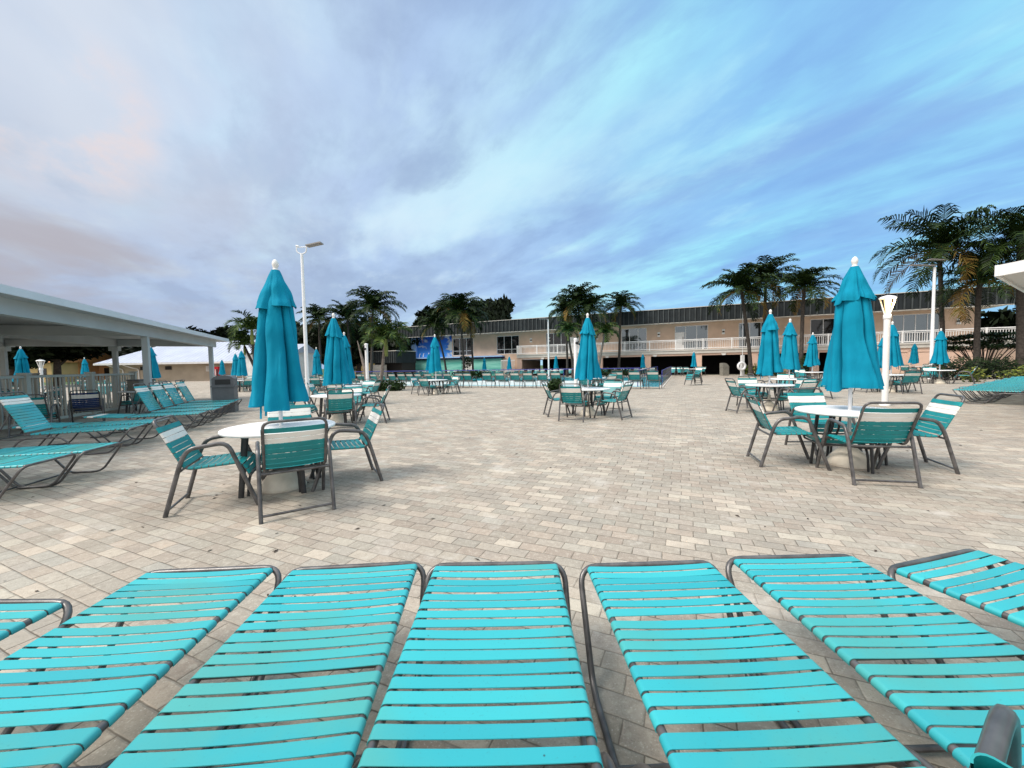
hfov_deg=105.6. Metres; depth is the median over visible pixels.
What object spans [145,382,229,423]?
sun lounger
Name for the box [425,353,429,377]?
umbrella
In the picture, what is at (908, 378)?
strap chair
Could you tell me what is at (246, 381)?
strap chair
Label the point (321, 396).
patio table
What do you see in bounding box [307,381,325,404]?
strap chair
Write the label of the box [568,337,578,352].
door
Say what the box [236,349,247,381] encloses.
umbrella
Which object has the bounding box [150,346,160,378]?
umbrella
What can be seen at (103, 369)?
house
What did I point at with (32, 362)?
broadleaf tree
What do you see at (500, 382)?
pool divider
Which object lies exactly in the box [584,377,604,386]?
chair
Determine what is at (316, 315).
coconut palm
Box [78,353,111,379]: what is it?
house
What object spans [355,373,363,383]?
strap chair
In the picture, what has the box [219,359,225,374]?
umbrella
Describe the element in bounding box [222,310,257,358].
manila palm
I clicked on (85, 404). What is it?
strap chair
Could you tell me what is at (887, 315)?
lamp post
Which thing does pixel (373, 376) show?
strap chair
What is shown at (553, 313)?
coconut palm
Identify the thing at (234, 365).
umbrella
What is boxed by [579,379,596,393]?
strap chair
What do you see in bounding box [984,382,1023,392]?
sun lounger
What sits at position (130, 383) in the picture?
storage box
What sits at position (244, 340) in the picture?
manila palm
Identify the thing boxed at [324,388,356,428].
strap chair
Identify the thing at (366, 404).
strap chair
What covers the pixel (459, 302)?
coconut palm
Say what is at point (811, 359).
umbrella
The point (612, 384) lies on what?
strap chair
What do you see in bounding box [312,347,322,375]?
umbrella
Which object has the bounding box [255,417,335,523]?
strap chair
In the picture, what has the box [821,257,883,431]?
umbrella
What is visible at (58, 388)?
strap chair
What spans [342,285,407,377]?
coconut palm
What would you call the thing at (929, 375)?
strap chair
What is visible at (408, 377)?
strap chair
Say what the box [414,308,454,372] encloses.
coconut palm
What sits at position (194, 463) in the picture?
strap chair
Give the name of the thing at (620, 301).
coconut palm
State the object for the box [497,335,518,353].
window
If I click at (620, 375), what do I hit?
strap chair
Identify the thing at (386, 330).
manila palm
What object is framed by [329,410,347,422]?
umbrella stand
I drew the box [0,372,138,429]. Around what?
balustrade fence
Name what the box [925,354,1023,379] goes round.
dark hedge
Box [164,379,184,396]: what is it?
strap chair
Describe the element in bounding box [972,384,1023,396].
sun lounger
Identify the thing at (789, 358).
umbrella
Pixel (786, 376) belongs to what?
strap chair
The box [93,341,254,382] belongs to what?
pool house
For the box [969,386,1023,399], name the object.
sun lounger
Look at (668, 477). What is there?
pavement
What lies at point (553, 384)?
round bush
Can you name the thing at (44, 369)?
window
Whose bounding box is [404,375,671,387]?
pool coping
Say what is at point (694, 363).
umbrella
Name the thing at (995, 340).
spreading tree
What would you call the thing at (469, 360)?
tall shrub
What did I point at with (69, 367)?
house
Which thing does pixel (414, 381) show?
strap chair
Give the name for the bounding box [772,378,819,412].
strap chair
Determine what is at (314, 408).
strap chair
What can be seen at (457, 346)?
window
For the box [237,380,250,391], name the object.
patio table
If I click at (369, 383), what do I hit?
strap chair
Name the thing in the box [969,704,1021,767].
strap chair
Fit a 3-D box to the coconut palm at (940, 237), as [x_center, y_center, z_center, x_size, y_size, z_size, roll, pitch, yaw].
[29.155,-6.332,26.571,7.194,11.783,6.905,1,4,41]
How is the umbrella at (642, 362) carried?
in the umbrella stand
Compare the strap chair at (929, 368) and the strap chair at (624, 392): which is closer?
the strap chair at (624, 392)
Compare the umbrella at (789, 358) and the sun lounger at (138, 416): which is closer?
the sun lounger at (138, 416)
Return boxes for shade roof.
[994,260,1023,292]
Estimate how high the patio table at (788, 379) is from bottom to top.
0.713 m
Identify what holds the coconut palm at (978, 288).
on the pavement
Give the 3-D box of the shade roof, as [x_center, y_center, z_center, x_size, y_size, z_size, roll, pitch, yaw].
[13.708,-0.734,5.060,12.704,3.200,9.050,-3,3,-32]
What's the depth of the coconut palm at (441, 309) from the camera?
58.97 m
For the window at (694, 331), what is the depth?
42.57 m
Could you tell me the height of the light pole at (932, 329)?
7.614 m
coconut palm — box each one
[296,303,339,376]
[317,299,375,356]
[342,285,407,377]
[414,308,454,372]
[431,291,488,369]
[431,297,454,317]
[448,304,488,371]
[547,294,581,376]
[552,282,603,335]
[566,292,612,327]
[602,290,643,366]
[699,263,780,375]
[726,253,801,323]
[763,266,842,374]
[869,203,1022,367]
[909,235,1023,377]
[945,205,1023,375]
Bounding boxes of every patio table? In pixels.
[118,391,157,412]
[218,419,335,497]
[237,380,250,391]
[310,393,361,422]
[329,385,362,401]
[428,379,447,394]
[567,387,609,416]
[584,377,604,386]
[745,383,794,410]
[770,378,806,395]
[794,405,907,473]
[799,372,822,380]
[877,374,903,392]
[924,370,955,383]
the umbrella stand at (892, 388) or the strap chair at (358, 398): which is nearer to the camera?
the strap chair at (358, 398)
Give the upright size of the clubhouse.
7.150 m
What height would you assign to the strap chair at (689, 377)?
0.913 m
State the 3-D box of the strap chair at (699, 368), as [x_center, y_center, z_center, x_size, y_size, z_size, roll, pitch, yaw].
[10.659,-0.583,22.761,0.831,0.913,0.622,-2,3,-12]
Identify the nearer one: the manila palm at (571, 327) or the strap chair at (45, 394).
the strap chair at (45, 394)
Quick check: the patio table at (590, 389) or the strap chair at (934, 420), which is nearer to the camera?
the strap chair at (934, 420)
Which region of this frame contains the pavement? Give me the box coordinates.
[0,373,1023,767]
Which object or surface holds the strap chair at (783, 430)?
on the pavement
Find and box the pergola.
[0,284,228,420]
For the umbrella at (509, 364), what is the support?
in the umbrella stand
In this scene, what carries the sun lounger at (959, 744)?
on the pavement
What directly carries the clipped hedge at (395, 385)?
on the pavement
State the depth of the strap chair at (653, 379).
19.98 m
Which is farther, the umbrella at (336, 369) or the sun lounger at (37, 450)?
the umbrella at (336, 369)
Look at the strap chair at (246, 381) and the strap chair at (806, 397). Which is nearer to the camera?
the strap chair at (806, 397)
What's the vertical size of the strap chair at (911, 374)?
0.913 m
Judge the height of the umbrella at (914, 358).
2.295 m
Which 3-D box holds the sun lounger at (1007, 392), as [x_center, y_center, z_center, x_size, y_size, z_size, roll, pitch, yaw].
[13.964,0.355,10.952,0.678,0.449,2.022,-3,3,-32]
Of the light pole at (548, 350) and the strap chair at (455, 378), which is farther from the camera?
the light pole at (548, 350)
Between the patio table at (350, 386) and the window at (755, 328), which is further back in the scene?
the window at (755, 328)
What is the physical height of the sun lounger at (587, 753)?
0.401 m
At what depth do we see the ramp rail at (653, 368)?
27.10 m
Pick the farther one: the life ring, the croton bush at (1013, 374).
the life ring
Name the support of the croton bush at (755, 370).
on the pavement
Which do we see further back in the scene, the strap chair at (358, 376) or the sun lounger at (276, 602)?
the strap chair at (358, 376)
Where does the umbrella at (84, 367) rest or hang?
in the umbrella stand
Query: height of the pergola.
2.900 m
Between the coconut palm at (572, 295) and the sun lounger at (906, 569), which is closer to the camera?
the sun lounger at (906, 569)
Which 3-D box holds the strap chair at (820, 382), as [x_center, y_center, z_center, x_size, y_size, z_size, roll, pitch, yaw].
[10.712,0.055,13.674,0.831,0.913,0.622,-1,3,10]
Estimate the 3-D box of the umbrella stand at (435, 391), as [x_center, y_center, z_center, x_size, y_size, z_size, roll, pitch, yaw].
[-3.750,0.277,19.233,0.480,0.425,0.480,-2,3,-21]
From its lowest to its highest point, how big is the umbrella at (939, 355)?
2.563 m
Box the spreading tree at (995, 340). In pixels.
[946,331,1015,364]
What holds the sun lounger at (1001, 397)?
on the pavement
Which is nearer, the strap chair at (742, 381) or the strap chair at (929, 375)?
the strap chair at (742, 381)
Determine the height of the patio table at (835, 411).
0.713 m
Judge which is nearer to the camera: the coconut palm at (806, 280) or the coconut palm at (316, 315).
the coconut palm at (806, 280)
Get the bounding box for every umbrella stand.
[262,453,306,493]
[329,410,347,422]
[433,385,440,393]
[579,399,597,415]
[759,395,778,410]
[826,432,870,468]
[889,381,898,391]
[934,375,945,383]
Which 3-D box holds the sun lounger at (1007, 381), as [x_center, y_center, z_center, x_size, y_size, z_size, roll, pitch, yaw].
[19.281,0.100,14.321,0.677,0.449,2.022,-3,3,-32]
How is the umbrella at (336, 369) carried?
in the umbrella stand at (337, 418)
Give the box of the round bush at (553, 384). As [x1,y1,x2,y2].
[547,378,562,391]
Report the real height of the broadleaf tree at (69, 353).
6.480 m
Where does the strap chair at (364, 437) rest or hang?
on the pavement
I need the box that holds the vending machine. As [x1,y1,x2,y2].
[214,367,220,375]
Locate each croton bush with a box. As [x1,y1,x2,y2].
[744,363,787,375]
[959,366,990,381]
[993,365,1023,379]
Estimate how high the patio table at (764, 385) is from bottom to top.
0.713 m
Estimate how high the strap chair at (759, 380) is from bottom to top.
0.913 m
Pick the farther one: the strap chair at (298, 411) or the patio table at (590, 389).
the patio table at (590, 389)
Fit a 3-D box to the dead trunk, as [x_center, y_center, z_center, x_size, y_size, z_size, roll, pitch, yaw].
[-8.322,-0.995,21.971,0.759,2.911,0.314,-1,3,0]
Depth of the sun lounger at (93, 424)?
7.25 m
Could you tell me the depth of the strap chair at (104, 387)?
18.75 m
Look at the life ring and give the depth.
34.36 m
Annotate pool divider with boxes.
[353,368,642,385]
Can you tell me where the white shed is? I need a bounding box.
[244,344,314,381]
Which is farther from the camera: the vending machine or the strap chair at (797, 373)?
the vending machine
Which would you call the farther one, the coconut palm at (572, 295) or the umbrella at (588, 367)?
the coconut palm at (572, 295)
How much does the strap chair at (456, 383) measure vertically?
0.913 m
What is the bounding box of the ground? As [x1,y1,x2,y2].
[44,365,746,384]
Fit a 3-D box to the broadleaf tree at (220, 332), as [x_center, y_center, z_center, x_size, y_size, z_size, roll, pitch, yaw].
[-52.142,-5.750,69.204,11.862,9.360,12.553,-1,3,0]
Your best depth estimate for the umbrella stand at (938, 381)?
20.34 m
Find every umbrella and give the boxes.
[12,346,29,381]
[80,357,88,379]
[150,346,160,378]
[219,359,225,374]
[231,352,237,376]
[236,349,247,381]
[248,259,308,425]
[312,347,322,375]
[323,313,351,405]
[342,332,354,378]
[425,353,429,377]
[428,334,441,384]
[482,358,486,372]
[507,356,511,370]
[554,356,558,368]
[575,313,601,398]
[640,354,645,367]
[691,352,696,366]
[756,309,783,394]
[780,319,800,383]
[803,333,819,375]
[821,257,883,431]
[878,336,889,369]
[880,321,903,380]
[908,342,918,364]
[930,328,949,374]
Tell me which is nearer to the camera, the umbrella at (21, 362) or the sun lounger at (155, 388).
the sun lounger at (155, 388)
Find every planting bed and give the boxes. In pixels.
[451,369,491,378]
[601,367,633,376]
[788,355,810,377]
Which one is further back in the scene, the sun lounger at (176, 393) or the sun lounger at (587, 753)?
the sun lounger at (176, 393)
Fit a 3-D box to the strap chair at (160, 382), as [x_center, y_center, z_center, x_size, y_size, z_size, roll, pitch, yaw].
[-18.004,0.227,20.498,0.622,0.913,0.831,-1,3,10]
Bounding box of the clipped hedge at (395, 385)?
[364,379,406,390]
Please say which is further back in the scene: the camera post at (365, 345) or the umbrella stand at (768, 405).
the camera post at (365, 345)
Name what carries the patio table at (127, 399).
on the pavement
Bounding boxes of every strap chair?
[7,394,60,436]
[31,388,67,411]
[40,385,62,401]
[68,390,105,422]
[96,381,111,394]
[117,388,156,415]
[152,415,264,517]
[158,380,182,396]
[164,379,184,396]
[240,377,251,391]
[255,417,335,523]
[268,401,316,454]
[283,397,318,416]
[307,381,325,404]
[309,376,322,390]
[309,402,384,491]
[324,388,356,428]
[326,384,341,406]
[332,384,364,416]
[351,378,360,383]
[353,379,376,402]
[354,385,390,423]
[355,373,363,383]
[356,380,381,402]
[369,374,378,380]
[387,373,402,384]
[397,372,411,385]
[405,372,413,386]
[410,376,429,393]
[413,372,428,386]
[418,376,438,395]
[423,372,438,386]
[433,372,447,386]
[441,375,459,391]
[442,372,452,381]
[443,375,460,393]
[454,372,467,387]
[462,372,477,387]
[481,371,495,387]
[494,371,508,387]
[509,371,524,387]
[522,371,535,386]
[536,371,549,387]
[541,381,575,416]
[550,371,564,384]
[558,383,590,421]
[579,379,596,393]
[593,379,622,413]
[593,381,633,419]
[596,374,616,391]
[611,370,623,384]
[628,370,643,388]
[646,370,661,388]
[684,371,701,382]
[684,372,701,385]
[685,366,702,381]
[725,378,766,412]
[736,376,767,407]
[744,393,831,470]
[747,373,773,391]
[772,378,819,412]
[775,372,795,394]
[776,376,816,405]
[784,388,862,455]
[794,368,810,377]
[806,377,832,398]
[815,402,922,487]
[858,393,965,474]
[889,369,917,391]
[889,370,922,393]
[900,364,912,372]
[908,367,933,383]
[922,366,942,382]
[952,366,977,383]
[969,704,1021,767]
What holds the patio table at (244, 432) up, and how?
on the pavement
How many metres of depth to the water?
28.64 m
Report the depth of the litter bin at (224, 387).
12.39 m
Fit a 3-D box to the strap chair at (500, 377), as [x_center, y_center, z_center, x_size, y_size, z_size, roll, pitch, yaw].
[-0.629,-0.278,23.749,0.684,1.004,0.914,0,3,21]
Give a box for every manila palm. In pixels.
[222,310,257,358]
[226,333,255,366]
[358,317,413,379]
[552,321,580,377]
[593,322,620,365]
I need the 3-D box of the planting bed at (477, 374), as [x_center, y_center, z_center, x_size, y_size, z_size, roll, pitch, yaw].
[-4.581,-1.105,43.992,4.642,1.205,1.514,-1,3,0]
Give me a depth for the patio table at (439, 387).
19.10 m
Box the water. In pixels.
[343,377,666,386]
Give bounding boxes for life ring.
[737,362,745,370]
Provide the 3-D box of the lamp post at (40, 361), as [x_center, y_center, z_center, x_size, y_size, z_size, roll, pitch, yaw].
[-29.008,-0.427,23.983,0.400,2.254,0.400,-1,3,0]
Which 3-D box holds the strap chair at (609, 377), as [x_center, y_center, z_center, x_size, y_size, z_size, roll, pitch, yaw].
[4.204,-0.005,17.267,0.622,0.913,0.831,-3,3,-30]
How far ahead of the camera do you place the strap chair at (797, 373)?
22.12 m
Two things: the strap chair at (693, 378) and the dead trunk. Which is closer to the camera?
the dead trunk
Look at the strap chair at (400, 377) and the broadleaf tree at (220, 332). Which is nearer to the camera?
the strap chair at (400, 377)
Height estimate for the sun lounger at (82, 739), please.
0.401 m
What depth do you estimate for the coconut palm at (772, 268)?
33.65 m
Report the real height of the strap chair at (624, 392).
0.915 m
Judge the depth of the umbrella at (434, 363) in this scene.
18.96 m
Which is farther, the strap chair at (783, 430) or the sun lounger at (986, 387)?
the sun lounger at (986, 387)
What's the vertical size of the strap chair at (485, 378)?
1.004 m
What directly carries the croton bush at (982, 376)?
on the pavement
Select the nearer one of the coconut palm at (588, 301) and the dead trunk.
the dead trunk
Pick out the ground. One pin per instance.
(541, 366)
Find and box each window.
[38,368,46,374]
[104,368,109,373]
[453,338,472,355]
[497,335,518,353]
[546,333,565,353]
[621,328,646,350]
[675,325,707,349]
[739,322,762,347]
[810,318,833,345]
[892,313,938,342]
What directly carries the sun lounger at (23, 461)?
on the pavement
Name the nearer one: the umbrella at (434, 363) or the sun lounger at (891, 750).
the sun lounger at (891, 750)
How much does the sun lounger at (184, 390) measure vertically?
1.073 m
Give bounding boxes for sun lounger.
[0,391,147,459]
[0,442,121,486]
[0,453,75,498]
[0,565,281,767]
[0,599,72,734]
[9,418,169,449]
[81,411,208,437]
[108,561,425,767]
[118,383,222,430]
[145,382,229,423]
[160,381,235,417]
[172,380,241,413]
[352,561,615,767]
[579,560,925,767]
[725,554,1023,767]
[887,549,1023,727]
[952,388,1023,403]
[959,386,1023,400]
[962,388,1023,402]
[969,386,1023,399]
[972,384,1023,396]
[976,385,1023,397]
[981,383,1023,395]
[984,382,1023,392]
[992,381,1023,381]
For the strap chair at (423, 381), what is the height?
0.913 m
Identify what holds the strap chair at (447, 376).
on the pavement
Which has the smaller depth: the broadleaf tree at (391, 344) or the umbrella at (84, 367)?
the umbrella at (84, 367)
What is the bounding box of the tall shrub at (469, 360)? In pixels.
[460,356,471,372]
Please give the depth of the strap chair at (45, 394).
13.46 m
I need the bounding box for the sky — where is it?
[0,0,1023,368]
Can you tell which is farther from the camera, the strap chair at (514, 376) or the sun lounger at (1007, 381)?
the strap chair at (514, 376)
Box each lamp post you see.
[36,359,44,393]
[879,294,896,405]
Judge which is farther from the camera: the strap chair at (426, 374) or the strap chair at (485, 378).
the strap chair at (426, 374)
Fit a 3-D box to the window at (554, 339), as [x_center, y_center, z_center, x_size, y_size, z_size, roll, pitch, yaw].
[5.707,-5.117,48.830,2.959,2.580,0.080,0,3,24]
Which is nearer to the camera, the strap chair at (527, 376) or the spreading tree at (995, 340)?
the strap chair at (527, 376)
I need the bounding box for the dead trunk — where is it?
[357,341,371,389]
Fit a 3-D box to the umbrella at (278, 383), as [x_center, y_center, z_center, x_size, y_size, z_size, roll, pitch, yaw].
[-2.638,-0.252,4.393,0.576,2.288,0.591,-4,4,-42]
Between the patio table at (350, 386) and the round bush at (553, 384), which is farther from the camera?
the round bush at (553, 384)
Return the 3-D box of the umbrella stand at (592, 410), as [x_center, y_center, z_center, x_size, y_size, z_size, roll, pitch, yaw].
[2.026,0.606,10.323,0.480,0.425,0.480,-4,4,-44]
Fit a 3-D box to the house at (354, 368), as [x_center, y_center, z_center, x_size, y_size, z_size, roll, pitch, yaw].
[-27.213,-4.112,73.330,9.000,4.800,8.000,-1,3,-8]
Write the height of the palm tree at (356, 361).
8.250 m
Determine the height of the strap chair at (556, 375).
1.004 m
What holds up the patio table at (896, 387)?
on the pavement
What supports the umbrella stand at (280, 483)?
on the pavement
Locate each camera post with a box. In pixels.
[362,343,369,394]
[573,338,579,386]
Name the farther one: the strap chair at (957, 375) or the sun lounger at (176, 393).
the strap chair at (957, 375)
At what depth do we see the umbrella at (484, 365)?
45.79 m
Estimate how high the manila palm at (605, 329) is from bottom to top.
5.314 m
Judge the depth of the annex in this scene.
50.45 m
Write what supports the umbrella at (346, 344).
in the umbrella stand
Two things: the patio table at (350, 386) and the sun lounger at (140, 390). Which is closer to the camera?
the sun lounger at (140, 390)
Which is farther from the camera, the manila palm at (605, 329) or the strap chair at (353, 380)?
the manila palm at (605, 329)
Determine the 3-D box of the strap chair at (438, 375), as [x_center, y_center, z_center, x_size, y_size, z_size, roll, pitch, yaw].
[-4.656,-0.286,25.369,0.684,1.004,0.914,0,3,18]
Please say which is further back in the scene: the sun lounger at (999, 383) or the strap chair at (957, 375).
the strap chair at (957, 375)
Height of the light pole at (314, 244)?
5.812 m
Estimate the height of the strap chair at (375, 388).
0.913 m
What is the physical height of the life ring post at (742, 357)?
6.299 m
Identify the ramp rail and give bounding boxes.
[637,366,657,386]
[662,366,670,384]
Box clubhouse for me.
[398,286,1015,375]
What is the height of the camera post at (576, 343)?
2.479 m
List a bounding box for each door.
[204,365,209,380]
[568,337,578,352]
[675,332,683,349]
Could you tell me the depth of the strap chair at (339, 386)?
13.25 m
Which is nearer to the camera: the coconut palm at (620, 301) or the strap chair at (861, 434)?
the strap chair at (861, 434)
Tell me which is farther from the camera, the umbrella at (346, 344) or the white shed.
the white shed
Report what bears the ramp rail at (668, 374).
on the pool coping
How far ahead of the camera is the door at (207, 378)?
51.16 m
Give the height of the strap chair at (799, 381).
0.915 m
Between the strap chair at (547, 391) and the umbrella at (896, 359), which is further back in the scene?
the umbrella at (896, 359)
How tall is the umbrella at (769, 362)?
2.426 m
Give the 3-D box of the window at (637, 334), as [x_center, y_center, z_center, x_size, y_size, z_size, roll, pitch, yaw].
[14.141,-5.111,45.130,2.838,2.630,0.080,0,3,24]
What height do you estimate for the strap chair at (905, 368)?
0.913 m
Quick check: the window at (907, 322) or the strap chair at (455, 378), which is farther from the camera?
the window at (907, 322)
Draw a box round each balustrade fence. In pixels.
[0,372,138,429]
[1,371,138,411]
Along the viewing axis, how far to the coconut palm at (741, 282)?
33.16 m
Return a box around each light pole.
[295,241,323,403]
[546,319,549,377]
[909,259,948,378]
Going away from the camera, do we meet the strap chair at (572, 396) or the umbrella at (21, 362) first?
the strap chair at (572, 396)
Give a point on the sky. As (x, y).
(158, 158)
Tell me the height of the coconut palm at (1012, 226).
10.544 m
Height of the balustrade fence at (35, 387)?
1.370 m
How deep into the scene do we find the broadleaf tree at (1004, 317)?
48.50 m
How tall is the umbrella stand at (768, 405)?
0.425 m
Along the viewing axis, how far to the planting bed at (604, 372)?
38.87 m
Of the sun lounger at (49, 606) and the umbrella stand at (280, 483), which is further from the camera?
the umbrella stand at (280, 483)
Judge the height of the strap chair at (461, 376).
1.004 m
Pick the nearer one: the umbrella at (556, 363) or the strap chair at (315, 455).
the strap chair at (315, 455)
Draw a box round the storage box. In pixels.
[126,379,154,390]
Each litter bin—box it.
[210,375,238,412]
[720,363,728,375]
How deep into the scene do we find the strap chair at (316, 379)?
22.96 m
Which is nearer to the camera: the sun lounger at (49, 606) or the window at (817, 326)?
the sun lounger at (49, 606)
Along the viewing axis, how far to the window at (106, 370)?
66.13 m
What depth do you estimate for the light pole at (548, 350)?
37.83 m
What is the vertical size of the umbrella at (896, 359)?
2.533 m
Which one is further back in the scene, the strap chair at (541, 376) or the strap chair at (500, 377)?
the strap chair at (500, 377)
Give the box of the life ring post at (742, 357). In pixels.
[740,311,744,375]
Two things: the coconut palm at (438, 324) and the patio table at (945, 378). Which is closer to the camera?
the patio table at (945, 378)
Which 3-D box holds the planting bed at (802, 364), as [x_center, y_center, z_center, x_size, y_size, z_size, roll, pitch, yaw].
[22.689,-1.401,30.431,2.112,2.028,1.350,-1,3,0]
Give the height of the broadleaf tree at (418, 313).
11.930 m
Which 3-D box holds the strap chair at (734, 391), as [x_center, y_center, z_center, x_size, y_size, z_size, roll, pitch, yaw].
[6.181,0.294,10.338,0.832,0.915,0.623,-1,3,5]
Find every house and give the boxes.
[0,359,97,381]
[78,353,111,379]
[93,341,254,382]
[99,355,110,379]
[353,363,377,375]
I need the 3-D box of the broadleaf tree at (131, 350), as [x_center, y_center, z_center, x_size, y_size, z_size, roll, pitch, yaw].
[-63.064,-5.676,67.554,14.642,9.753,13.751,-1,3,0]
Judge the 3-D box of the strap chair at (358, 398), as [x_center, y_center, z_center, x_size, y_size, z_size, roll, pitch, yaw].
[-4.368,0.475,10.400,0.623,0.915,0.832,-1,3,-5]
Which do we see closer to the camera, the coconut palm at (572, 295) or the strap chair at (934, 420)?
the strap chair at (934, 420)
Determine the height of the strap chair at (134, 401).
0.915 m
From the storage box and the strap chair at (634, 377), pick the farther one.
the strap chair at (634, 377)
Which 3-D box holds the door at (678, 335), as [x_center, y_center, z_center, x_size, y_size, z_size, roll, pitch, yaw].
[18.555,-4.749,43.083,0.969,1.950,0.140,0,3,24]
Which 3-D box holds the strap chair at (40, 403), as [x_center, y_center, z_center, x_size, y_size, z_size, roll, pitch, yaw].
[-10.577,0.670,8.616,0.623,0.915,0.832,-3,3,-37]
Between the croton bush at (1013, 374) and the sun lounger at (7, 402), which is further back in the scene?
the croton bush at (1013, 374)
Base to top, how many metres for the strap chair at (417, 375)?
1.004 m
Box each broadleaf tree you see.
[7,346,61,387]
[7,346,132,385]
[105,346,155,356]
[186,325,249,340]
[296,323,340,364]
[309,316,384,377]
[387,325,420,350]
[411,305,459,325]
[472,294,515,321]
[981,306,1015,338]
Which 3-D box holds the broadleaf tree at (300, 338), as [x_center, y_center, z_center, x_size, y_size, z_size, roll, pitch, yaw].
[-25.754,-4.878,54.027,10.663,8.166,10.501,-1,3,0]
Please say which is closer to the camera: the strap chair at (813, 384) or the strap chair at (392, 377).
the strap chair at (813, 384)
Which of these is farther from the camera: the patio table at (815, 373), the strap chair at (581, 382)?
the patio table at (815, 373)
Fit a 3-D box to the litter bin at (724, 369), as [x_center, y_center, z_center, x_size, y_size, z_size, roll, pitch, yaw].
[20.308,-1.405,37.195,0.648,1.216,0.634,-1,3,0]
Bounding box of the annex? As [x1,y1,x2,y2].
[368,350,415,377]
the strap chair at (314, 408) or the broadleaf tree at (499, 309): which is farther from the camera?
the broadleaf tree at (499, 309)
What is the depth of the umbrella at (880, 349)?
17.52 m
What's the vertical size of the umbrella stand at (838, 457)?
0.425 m
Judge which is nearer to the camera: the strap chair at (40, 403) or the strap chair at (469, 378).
the strap chair at (40, 403)

